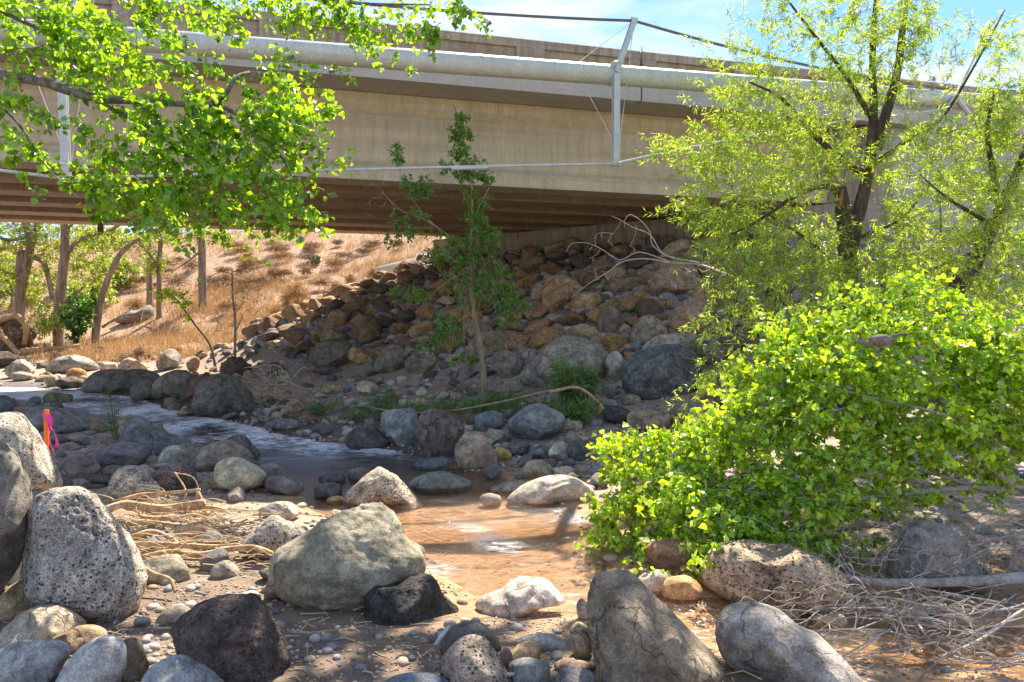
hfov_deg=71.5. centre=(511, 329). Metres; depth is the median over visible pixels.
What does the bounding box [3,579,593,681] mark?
gravel
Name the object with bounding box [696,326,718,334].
riprap stone
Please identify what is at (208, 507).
driftwood
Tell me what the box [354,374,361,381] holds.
creek stone
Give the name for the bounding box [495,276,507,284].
riprap stone
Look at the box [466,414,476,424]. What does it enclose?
creek stone
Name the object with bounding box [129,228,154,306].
cottonwood tree
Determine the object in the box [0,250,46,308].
cottonwood tree
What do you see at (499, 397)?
weed
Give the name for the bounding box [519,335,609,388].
boulder
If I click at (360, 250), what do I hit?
dry brush
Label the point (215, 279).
dry brush
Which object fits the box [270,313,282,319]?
riprap stone
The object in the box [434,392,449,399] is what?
creek stone
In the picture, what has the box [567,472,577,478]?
creek stone
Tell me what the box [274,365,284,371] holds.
creek stone
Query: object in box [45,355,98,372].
boulder
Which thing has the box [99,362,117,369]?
river rock
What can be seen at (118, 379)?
boulder
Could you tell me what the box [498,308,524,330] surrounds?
riprap stone
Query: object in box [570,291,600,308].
boulder
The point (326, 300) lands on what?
riprap stone
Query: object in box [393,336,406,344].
riprap stone
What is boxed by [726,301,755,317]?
riprap stone
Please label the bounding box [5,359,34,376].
boulder
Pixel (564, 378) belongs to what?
weed
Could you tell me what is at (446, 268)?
riprap stone
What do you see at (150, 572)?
driftwood
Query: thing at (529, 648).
river rock
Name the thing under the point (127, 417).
creek stone
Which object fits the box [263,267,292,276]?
dry brush
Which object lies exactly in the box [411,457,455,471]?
river rock
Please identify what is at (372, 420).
creek stone
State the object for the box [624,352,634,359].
riprap stone
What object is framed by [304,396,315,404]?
creek stone
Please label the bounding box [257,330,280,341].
riprap stone
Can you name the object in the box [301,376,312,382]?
creek stone
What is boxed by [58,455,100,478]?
river rock
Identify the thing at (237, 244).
dry brush
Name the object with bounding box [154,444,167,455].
creek stone
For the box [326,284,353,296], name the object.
riprap stone
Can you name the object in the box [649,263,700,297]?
boulder
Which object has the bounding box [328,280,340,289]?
tumbleweed
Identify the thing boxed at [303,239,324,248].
dry brush
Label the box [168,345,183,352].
dry brush
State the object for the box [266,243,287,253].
dry brush
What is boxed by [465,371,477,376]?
creek stone
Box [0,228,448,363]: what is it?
dry grass
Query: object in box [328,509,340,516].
creek stone
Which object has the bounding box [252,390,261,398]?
creek stone
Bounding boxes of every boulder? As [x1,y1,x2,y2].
[0,352,20,366]
[0,412,62,488]
[0,440,32,592]
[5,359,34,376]
[20,486,147,622]
[23,407,91,432]
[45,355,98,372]
[80,369,159,392]
[86,441,151,468]
[100,465,160,500]
[115,305,154,323]
[118,358,146,369]
[119,416,190,450]
[150,370,192,398]
[156,348,181,369]
[171,593,290,681]
[190,439,254,470]
[193,373,254,415]
[214,457,266,490]
[238,515,304,559]
[268,502,425,610]
[306,338,352,372]
[343,466,423,508]
[345,422,390,449]
[347,347,369,364]
[355,315,381,345]
[362,573,458,625]
[374,344,408,373]
[381,408,417,445]
[404,353,436,373]
[415,409,463,457]
[433,332,468,355]
[439,634,508,681]
[455,431,496,469]
[466,330,511,361]
[475,576,563,616]
[492,350,522,377]
[507,403,564,440]
[507,474,594,506]
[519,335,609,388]
[542,274,582,313]
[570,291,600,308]
[586,569,723,681]
[597,306,625,333]
[602,275,646,292]
[605,351,623,382]
[621,344,703,399]
[627,409,671,430]
[629,314,667,344]
[642,334,692,350]
[644,538,700,575]
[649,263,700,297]
[667,299,710,332]
[682,406,727,432]
[695,346,726,364]
[699,539,855,617]
[715,601,862,681]
[886,520,987,593]
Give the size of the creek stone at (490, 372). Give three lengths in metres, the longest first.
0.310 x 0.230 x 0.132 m
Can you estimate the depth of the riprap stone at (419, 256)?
22.23 m
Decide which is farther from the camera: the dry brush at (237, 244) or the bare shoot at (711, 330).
the dry brush at (237, 244)
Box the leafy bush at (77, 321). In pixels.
[57,293,95,349]
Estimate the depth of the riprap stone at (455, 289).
18.41 m
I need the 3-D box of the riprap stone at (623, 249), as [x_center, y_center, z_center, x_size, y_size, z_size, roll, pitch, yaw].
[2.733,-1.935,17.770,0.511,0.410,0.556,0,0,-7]
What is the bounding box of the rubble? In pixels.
[251,224,995,369]
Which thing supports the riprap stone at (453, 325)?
on the ground at (464, 521)
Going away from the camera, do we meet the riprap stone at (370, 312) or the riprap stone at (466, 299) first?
the riprap stone at (466, 299)
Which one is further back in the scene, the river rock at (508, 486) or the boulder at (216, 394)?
the boulder at (216, 394)
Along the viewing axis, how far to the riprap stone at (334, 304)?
19.45 m
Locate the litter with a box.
[69,484,1023,681]
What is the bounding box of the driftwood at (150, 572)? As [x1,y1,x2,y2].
[145,566,176,592]
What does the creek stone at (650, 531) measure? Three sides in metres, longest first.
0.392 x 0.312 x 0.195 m
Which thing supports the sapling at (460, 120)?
on the ground at (464, 521)
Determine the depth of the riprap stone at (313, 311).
19.67 m
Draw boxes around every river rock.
[0,396,15,410]
[0,580,36,621]
[0,604,86,647]
[0,638,70,681]
[9,371,34,380]
[40,434,69,443]
[42,392,72,402]
[43,374,58,386]
[53,624,107,654]
[54,377,83,387]
[55,634,126,681]
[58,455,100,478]
[66,368,86,377]
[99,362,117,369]
[122,637,148,681]
[130,379,154,400]
[133,616,151,626]
[142,654,223,681]
[151,463,196,490]
[155,603,189,625]
[157,445,189,464]
[180,376,206,400]
[186,356,199,371]
[210,560,239,578]
[220,531,239,542]
[227,434,259,459]
[258,463,281,475]
[258,501,301,520]
[264,474,303,495]
[264,581,278,600]
[268,419,299,429]
[280,399,300,415]
[314,482,341,499]
[315,365,341,374]
[319,471,345,485]
[322,383,343,393]
[326,496,343,505]
[348,467,371,484]
[356,380,379,394]
[382,672,447,681]
[408,471,471,493]
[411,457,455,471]
[440,620,500,654]
[474,410,504,430]
[480,493,501,506]
[488,480,526,495]
[494,447,511,459]
[499,648,511,669]
[503,408,516,418]
[506,441,529,455]
[508,657,550,681]
[512,640,540,659]
[516,633,565,651]
[521,459,552,478]
[527,444,549,458]
[548,441,567,460]
[554,658,595,670]
[555,666,594,681]
[558,418,582,431]
[567,441,587,461]
[570,622,591,658]
[576,598,586,619]
[587,445,610,458]
[601,399,617,407]
[602,406,629,424]
[621,394,640,404]
[638,569,667,593]
[661,575,701,601]
[692,389,708,399]
[781,608,801,624]
[810,613,847,630]
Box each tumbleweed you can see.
[264,303,284,315]
[278,280,311,307]
[289,294,306,308]
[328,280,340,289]
[365,267,374,277]
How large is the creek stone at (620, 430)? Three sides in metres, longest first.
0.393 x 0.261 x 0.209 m
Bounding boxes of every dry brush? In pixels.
[116,352,132,360]
[119,297,145,310]
[128,274,145,285]
[129,345,148,358]
[154,255,179,267]
[154,354,164,367]
[162,270,192,287]
[164,268,174,272]
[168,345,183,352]
[174,256,183,262]
[180,257,197,272]
[207,272,224,285]
[210,297,241,311]
[213,265,232,273]
[217,273,230,282]
[227,240,248,248]
[229,245,253,253]
[233,273,246,284]
[234,255,261,268]
[237,274,277,285]
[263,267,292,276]
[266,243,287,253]
[266,265,282,278]
[267,250,294,261]
[268,240,292,251]
[297,264,313,275]
[298,251,315,260]
[299,244,315,253]
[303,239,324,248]
[304,276,333,287]
[310,258,321,264]
[322,255,347,268]
[331,238,343,244]
[331,250,359,258]
[343,271,356,283]
[355,247,372,253]
[360,242,373,247]
[362,239,383,246]
[395,237,404,246]
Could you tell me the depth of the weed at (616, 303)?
14.61 m
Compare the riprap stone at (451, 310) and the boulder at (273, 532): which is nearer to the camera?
the boulder at (273, 532)
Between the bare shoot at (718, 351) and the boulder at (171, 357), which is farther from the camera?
the boulder at (171, 357)
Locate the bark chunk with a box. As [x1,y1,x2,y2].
[433,624,451,644]
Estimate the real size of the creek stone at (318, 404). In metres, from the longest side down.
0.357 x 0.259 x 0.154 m
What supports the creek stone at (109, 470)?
on the ground at (464, 521)
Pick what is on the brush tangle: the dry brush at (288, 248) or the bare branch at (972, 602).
the bare branch at (972, 602)
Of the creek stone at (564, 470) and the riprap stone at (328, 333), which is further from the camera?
the riprap stone at (328, 333)
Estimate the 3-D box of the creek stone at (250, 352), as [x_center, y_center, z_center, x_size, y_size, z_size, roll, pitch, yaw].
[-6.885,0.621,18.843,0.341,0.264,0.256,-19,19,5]
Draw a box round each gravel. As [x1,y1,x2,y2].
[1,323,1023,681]
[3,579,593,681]
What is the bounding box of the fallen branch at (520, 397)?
[288,384,589,415]
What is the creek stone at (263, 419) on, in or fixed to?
on the ground at (464, 521)
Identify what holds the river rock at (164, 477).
on the ground at (464, 521)
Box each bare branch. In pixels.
[748,573,850,601]
[845,516,1023,560]
[852,593,1023,630]
[914,619,1023,672]
[934,609,1023,666]
[949,659,1023,672]
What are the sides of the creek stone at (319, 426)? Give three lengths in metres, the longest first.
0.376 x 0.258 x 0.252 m
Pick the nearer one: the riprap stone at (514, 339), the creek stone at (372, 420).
the creek stone at (372, 420)
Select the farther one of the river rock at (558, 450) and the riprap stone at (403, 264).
the riprap stone at (403, 264)
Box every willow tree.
[634,0,1023,417]
[861,23,1023,418]
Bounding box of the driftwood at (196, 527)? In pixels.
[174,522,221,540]
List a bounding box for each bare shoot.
[666,319,749,335]
[677,382,739,403]
[681,299,749,321]
[687,343,754,359]
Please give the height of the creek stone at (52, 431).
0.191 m
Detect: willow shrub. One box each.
[690,240,781,381]
[759,209,859,326]
[858,204,954,311]
[875,179,989,288]
[916,255,1023,330]
[991,200,1023,305]
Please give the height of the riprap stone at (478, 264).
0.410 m
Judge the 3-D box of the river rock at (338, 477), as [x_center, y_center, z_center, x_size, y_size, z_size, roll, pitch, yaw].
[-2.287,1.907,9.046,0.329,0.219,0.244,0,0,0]
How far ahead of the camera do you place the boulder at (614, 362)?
12.78 m
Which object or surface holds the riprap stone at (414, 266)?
on the ground at (464, 521)
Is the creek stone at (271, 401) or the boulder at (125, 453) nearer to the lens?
the boulder at (125, 453)
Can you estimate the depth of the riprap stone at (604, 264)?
17.32 m
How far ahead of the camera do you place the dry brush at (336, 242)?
38.03 m
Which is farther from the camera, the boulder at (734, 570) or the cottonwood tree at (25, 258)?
the cottonwood tree at (25, 258)
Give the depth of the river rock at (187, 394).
15.02 m
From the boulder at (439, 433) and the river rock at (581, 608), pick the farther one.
the boulder at (439, 433)
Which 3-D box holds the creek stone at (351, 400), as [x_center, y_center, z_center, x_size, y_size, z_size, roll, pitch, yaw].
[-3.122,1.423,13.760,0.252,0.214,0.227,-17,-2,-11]
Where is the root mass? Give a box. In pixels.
[0,317,36,353]
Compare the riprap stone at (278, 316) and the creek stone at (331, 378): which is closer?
the creek stone at (331, 378)
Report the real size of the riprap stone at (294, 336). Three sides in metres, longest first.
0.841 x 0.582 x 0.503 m
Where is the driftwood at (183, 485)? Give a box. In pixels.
[174,472,188,516]
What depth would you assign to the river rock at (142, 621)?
4.44 m
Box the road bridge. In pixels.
[0,0,1023,255]
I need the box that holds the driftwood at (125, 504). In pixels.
[106,499,205,513]
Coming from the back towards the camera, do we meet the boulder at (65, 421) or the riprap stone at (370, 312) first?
the riprap stone at (370, 312)
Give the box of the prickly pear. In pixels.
[309,255,320,264]
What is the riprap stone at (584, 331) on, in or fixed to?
on the ground at (464, 521)
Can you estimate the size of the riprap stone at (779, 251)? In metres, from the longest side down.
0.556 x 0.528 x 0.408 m
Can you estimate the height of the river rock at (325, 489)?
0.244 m
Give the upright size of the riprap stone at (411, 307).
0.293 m
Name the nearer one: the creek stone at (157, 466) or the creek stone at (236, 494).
the creek stone at (236, 494)
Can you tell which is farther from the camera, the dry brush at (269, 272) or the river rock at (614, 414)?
the dry brush at (269, 272)
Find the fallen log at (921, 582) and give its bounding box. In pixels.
[810,513,1023,646]
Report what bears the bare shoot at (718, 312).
attached to the willow tree at (844, 264)
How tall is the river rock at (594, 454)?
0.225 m
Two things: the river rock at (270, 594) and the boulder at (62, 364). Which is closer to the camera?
the river rock at (270, 594)
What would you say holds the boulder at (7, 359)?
on the ground at (464, 521)
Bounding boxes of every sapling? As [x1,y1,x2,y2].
[149,285,216,366]
[197,268,264,375]
[365,102,531,407]
[574,264,1023,583]
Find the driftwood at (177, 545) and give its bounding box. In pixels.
[135,535,239,548]
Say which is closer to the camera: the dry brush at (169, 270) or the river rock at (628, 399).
the river rock at (628, 399)
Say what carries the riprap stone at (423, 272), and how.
on the ground at (464, 521)
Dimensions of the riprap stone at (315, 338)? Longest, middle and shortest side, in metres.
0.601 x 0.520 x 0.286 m
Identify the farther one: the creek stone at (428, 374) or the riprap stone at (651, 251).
the riprap stone at (651, 251)
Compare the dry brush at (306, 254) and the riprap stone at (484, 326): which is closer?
the riprap stone at (484, 326)
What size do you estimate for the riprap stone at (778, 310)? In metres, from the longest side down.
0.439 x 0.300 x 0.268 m
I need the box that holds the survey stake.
[43,410,58,491]
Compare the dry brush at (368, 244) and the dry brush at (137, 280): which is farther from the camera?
the dry brush at (368, 244)
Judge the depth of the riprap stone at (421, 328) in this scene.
16.87 m
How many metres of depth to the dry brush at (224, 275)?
33.34 m
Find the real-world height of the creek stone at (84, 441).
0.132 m
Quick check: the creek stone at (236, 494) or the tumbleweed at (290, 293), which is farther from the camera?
the tumbleweed at (290, 293)
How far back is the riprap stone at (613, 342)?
13.69 m
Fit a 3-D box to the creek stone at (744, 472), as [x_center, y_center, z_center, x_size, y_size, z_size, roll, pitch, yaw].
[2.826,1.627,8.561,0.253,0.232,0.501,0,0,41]
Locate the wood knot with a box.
[857,332,906,345]
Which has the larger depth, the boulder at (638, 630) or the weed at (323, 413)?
the weed at (323, 413)
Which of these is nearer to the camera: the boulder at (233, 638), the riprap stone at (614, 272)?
the boulder at (233, 638)
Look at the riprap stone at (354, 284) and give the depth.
21.19 m
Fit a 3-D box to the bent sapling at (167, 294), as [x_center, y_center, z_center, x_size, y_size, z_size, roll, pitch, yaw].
[-8.565,-0.058,18.357,1.639,2.216,0.828,0,0,16]
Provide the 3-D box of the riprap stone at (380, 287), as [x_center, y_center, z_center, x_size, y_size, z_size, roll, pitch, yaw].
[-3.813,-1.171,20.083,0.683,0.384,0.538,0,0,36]
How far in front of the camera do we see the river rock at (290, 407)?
13.34 m
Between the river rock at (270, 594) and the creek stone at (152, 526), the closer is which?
the river rock at (270, 594)
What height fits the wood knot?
0.113 m
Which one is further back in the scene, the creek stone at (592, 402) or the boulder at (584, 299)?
the boulder at (584, 299)
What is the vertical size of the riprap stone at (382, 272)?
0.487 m
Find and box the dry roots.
[234,365,312,406]
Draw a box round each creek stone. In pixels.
[0,408,10,412]
[9,562,21,583]
[26,396,40,404]
[35,374,45,381]
[36,362,47,368]
[39,429,55,434]
[42,341,50,346]
[51,404,61,407]
[57,458,67,466]
[62,477,73,486]
[64,441,80,449]
[68,433,89,441]
[75,438,90,445]
[84,474,110,484]
[89,421,107,432]
[100,464,121,475]
[105,435,119,444]
[112,508,140,529]
[117,419,125,426]
[119,414,133,420]
[136,524,155,540]
[139,464,154,474]
[143,554,190,584]
[146,532,177,552]
[152,463,169,469]
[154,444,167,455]
[164,397,177,406]
[167,402,181,410]
[177,408,194,416]
[178,442,194,451]
[188,447,202,464]
[191,370,199,376]
[191,530,226,551]
[195,350,206,356]
[197,352,207,358]
[199,547,228,572]
[208,476,219,488]
[209,367,217,372]
[213,343,221,349]
[219,343,229,349]
[222,349,231,356]
[222,412,239,419]
[227,486,244,502]
[237,340,247,347]
[242,370,255,378]
[243,344,252,350]
[246,348,257,357]
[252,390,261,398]
[253,343,260,348]
[257,473,282,488]
[258,415,274,422]
[259,568,268,580]
[263,397,281,405]
[264,406,280,415]
[264,421,271,428]
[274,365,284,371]
[282,347,290,355]
[298,414,317,423]
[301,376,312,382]
[302,383,313,387]
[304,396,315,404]
[308,403,323,410]
[312,421,332,432]
[315,392,327,398]
[326,375,336,380]
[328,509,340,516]
[333,403,348,412]
[337,435,346,442]
[344,397,356,404]
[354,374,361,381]
[357,400,372,407]
[360,378,373,380]
[360,407,370,413]
[364,417,378,426]
[365,370,377,376]
[371,380,382,384]
[378,386,390,393]
[399,399,410,407]
[411,397,427,405]
[416,387,427,396]
[422,370,436,378]
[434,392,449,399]
[448,379,459,386]
[449,370,458,375]
[450,392,463,400]
[456,382,472,391]
[465,365,474,371]
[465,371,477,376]
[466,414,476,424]
[484,462,501,480]
[486,370,495,376]
[486,428,503,440]
[493,437,511,444]
[515,456,532,466]
[542,458,555,467]
[544,442,555,449]
[552,466,573,474]
[554,396,565,403]
[563,431,580,443]
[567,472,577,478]
[582,400,597,407]
[584,439,601,445]
[590,472,607,487]
[593,405,604,418]
[602,384,619,395]
[616,427,630,437]
[621,348,634,356]
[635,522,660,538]
[672,415,684,426]
[674,407,690,415]
[701,377,718,387]
[709,475,728,485]
[714,397,723,404]
[734,459,758,473]
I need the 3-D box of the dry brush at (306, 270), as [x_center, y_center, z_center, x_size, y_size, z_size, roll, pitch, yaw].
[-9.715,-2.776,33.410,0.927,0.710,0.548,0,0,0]
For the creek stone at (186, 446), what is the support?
on the ground at (464, 521)
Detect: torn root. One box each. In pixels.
[0,311,29,344]
[0,327,20,355]
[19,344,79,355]
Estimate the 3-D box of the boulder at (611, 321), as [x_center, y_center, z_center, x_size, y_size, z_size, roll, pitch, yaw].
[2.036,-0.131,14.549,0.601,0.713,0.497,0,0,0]
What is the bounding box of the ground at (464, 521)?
[0,227,1023,681]
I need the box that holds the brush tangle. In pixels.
[692,460,1023,673]
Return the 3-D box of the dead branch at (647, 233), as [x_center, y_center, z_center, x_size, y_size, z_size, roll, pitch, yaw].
[2.159,-1.440,11.415,1.658,0.815,0.320,0,0,12]
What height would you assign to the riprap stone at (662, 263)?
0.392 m
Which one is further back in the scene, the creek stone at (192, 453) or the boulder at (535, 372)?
the boulder at (535, 372)
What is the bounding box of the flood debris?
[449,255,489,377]
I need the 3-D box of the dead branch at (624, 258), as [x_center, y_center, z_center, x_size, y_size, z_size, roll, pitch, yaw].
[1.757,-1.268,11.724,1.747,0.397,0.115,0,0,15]
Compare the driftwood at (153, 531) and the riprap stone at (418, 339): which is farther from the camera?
the riprap stone at (418, 339)
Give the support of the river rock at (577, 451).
on the ground at (464, 521)
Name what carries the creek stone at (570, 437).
on the ground at (464, 521)
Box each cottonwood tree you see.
[0,0,495,284]
[0,222,91,316]
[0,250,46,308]
[25,224,125,346]
[51,277,119,312]
[58,225,134,255]
[84,255,142,289]
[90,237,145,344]
[120,227,193,318]
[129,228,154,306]
[172,228,244,307]
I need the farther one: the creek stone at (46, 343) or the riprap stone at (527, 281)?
the creek stone at (46, 343)
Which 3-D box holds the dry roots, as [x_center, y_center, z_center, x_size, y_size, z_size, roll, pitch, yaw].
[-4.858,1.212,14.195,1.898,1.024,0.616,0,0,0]
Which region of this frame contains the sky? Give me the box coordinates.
[0,0,1023,241]
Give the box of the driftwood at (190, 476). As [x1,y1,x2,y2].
[172,472,198,500]
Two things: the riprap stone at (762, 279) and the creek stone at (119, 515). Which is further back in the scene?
the riprap stone at (762, 279)
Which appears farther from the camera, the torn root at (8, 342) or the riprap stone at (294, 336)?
the torn root at (8, 342)
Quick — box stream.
[0,387,1023,679]
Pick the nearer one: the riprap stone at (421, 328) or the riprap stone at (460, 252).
the riprap stone at (421, 328)
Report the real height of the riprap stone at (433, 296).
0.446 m
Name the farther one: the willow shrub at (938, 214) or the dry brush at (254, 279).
the dry brush at (254, 279)
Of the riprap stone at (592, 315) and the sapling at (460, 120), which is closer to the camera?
the sapling at (460, 120)
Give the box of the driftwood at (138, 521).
[119,515,185,529]
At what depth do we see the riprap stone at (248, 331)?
20.26 m
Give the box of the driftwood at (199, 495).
[196,491,209,514]
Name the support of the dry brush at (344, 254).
on the ground at (464, 521)
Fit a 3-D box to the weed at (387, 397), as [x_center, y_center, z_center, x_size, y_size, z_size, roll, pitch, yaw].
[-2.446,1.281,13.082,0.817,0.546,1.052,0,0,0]
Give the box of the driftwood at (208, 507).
[180,505,230,514]
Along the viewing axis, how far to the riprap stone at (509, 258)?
19.60 m
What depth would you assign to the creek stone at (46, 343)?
25.46 m
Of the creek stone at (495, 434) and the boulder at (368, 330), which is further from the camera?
the boulder at (368, 330)
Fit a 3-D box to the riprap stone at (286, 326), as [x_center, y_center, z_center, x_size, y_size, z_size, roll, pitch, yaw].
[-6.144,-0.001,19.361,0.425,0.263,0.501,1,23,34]
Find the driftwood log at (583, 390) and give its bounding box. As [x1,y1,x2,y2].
[550,386,603,414]
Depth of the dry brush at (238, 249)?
37.66 m
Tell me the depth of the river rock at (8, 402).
13.20 m
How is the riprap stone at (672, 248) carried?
on the ground at (464, 521)
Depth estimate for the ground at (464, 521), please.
7.15 m
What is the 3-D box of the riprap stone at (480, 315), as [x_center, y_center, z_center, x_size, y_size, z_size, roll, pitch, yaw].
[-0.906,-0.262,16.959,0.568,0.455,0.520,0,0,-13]
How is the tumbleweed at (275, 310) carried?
on the ground at (464, 521)
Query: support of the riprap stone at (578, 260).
on the ground at (464, 521)
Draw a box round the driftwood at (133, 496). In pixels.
[119,488,200,500]
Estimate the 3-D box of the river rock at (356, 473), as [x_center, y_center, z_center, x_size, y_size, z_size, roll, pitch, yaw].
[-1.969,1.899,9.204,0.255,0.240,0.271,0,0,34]
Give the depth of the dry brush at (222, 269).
34.71 m
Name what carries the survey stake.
on the ground at (464, 521)
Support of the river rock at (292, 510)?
on the ground at (464, 521)
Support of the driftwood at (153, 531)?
on the ground at (464, 521)
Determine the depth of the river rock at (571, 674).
3.71 m
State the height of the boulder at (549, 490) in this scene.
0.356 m
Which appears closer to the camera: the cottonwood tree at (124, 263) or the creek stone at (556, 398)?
the creek stone at (556, 398)
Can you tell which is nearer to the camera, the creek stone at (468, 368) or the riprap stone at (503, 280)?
the creek stone at (468, 368)
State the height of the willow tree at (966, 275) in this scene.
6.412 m
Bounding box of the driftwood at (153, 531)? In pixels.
[132,529,178,541]
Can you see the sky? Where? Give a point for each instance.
(696, 18)
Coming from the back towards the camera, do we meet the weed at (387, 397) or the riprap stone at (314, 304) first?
the riprap stone at (314, 304)
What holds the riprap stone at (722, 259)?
on the ground at (464, 521)
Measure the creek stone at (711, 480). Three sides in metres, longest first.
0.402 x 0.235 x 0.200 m
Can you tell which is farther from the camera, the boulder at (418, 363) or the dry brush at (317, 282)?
the dry brush at (317, 282)
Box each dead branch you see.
[566,242,672,262]
[570,247,739,298]
[595,216,699,262]
[624,214,664,255]
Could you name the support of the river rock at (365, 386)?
on the ground at (464, 521)
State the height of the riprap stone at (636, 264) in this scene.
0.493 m
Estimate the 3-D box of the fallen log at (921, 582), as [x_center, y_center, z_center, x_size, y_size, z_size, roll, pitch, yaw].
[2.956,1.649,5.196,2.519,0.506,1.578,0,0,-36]
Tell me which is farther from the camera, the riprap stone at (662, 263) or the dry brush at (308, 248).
the dry brush at (308, 248)
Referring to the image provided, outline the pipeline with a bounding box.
[0,0,1023,181]
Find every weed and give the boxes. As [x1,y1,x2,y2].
[95,382,124,437]
[297,396,341,415]
[326,402,392,422]
[359,383,401,412]
[385,398,449,416]
[411,393,482,415]
[456,394,510,414]
[469,381,535,408]
[492,396,548,414]
[514,393,558,407]
[542,353,606,408]
[547,395,604,421]
[595,292,636,315]
[678,333,736,363]
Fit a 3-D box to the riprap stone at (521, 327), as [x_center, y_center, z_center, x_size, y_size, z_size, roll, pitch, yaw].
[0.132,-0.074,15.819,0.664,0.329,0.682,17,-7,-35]
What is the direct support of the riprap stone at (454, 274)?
on the ground at (464, 521)
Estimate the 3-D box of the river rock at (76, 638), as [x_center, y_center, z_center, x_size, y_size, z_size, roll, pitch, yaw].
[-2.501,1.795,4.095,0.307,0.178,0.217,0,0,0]
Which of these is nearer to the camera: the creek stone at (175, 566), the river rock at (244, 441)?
the creek stone at (175, 566)
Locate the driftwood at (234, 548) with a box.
[140,545,273,560]
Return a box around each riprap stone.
[241,322,259,336]
[250,318,261,324]
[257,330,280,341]
[258,316,278,330]
[267,340,278,347]
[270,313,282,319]
[278,323,293,331]
[279,328,309,344]
[280,347,293,353]
[281,304,304,321]
[294,322,302,327]
[295,341,314,354]
[297,300,308,309]
[301,313,322,323]
[308,299,320,309]
[309,310,319,313]
[310,330,323,341]
[317,317,325,323]
[318,296,335,305]
[318,328,350,340]
[325,299,344,314]
[325,309,351,327]
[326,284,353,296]
[341,291,360,303]
[343,299,365,310]
[348,282,358,286]
[350,313,366,327]
[352,309,363,315]
[357,288,367,295]
[359,278,378,287]
[364,282,389,293]
[364,308,378,315]
[368,295,376,300]
[369,343,404,361]
[370,296,387,307]
[372,270,386,275]
[372,274,381,279]
[372,342,389,348]
[376,314,392,327]
[378,305,392,313]
[380,272,396,282]
[385,295,403,305]
[387,322,412,335]
[392,309,415,322]
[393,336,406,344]
[396,260,410,270]
[397,270,416,284]
[400,340,415,346]
[402,303,418,310]
[408,262,426,271]
[409,320,435,337]
[409,335,431,344]
[415,303,437,320]
[416,252,432,260]
[418,266,437,278]
[419,291,437,303]
[424,272,440,282]
[427,278,450,291]
[433,259,448,267]
[436,295,455,304]
[437,288,454,297]
[441,265,450,273]
[441,306,463,320]
[446,318,462,331]
[447,269,465,279]
[453,248,467,258]
[453,282,468,293]
[462,296,487,313]
[462,309,483,321]
[462,318,493,338]
[463,293,475,301]
[472,254,487,267]
[476,246,493,255]
[479,256,505,270]
[480,270,498,281]
[483,307,493,314]
[490,295,516,312]
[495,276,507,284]
[497,251,507,256]
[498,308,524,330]
[503,318,526,331]
[504,330,531,349]
[505,254,519,262]
[505,263,515,269]
[512,287,526,298]
[516,268,530,278]
[516,273,540,288]
[519,254,544,270]
[522,244,540,259]
[522,318,553,334]
[523,299,548,320]
[528,326,560,347]
[530,285,543,300]
[536,344,546,354]
[542,272,553,284]
[543,261,563,273]
[544,239,565,253]
[545,251,565,260]
[547,316,558,322]
[557,311,585,325]
[565,237,585,249]
[565,323,602,338]
[568,249,579,255]
[568,253,590,268]
[574,271,587,277]
[583,243,604,256]
[583,271,603,286]
[585,306,604,324]
[590,336,601,343]
[592,258,616,270]
[599,294,610,302]
[601,332,628,351]
[604,267,625,280]
[609,244,629,256]
[610,295,641,313]
[623,328,630,332]
[624,314,638,326]
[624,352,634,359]
[625,254,649,269]
[627,237,641,244]
[633,289,649,298]
[635,268,648,276]
[635,298,663,316]
[642,270,654,279]
[644,234,658,245]
[644,248,657,255]
[653,257,670,260]
[653,314,668,321]
[656,235,675,245]
[659,238,691,259]
[660,260,676,266]
[664,300,674,308]
[677,247,703,262]
[691,235,720,251]
[692,281,717,302]
[693,260,717,278]
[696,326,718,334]
[705,242,728,262]
[713,261,744,276]
[716,294,740,306]
[718,327,761,350]
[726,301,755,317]
[737,237,760,249]
[742,240,777,257]
[742,312,782,330]
[743,273,771,284]
[758,224,780,237]
[763,300,779,311]
[769,249,785,265]
[771,283,795,296]
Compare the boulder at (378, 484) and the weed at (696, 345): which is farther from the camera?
the weed at (696, 345)
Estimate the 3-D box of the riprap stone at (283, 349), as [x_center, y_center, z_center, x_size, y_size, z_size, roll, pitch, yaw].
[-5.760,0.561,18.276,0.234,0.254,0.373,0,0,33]
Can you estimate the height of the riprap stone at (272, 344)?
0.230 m
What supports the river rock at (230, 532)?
on the ground at (464, 521)
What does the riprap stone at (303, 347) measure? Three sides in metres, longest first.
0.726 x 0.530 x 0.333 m
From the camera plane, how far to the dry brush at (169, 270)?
35.95 m
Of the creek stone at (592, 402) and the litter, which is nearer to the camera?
the litter
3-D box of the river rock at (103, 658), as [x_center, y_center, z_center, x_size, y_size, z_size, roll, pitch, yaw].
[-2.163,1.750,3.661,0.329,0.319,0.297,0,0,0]
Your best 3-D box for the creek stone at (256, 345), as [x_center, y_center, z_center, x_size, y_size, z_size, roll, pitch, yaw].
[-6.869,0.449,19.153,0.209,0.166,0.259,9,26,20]
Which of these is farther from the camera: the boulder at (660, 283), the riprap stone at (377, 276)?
the riprap stone at (377, 276)
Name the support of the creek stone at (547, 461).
on the ground at (464, 521)
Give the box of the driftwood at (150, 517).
[129,508,170,520]

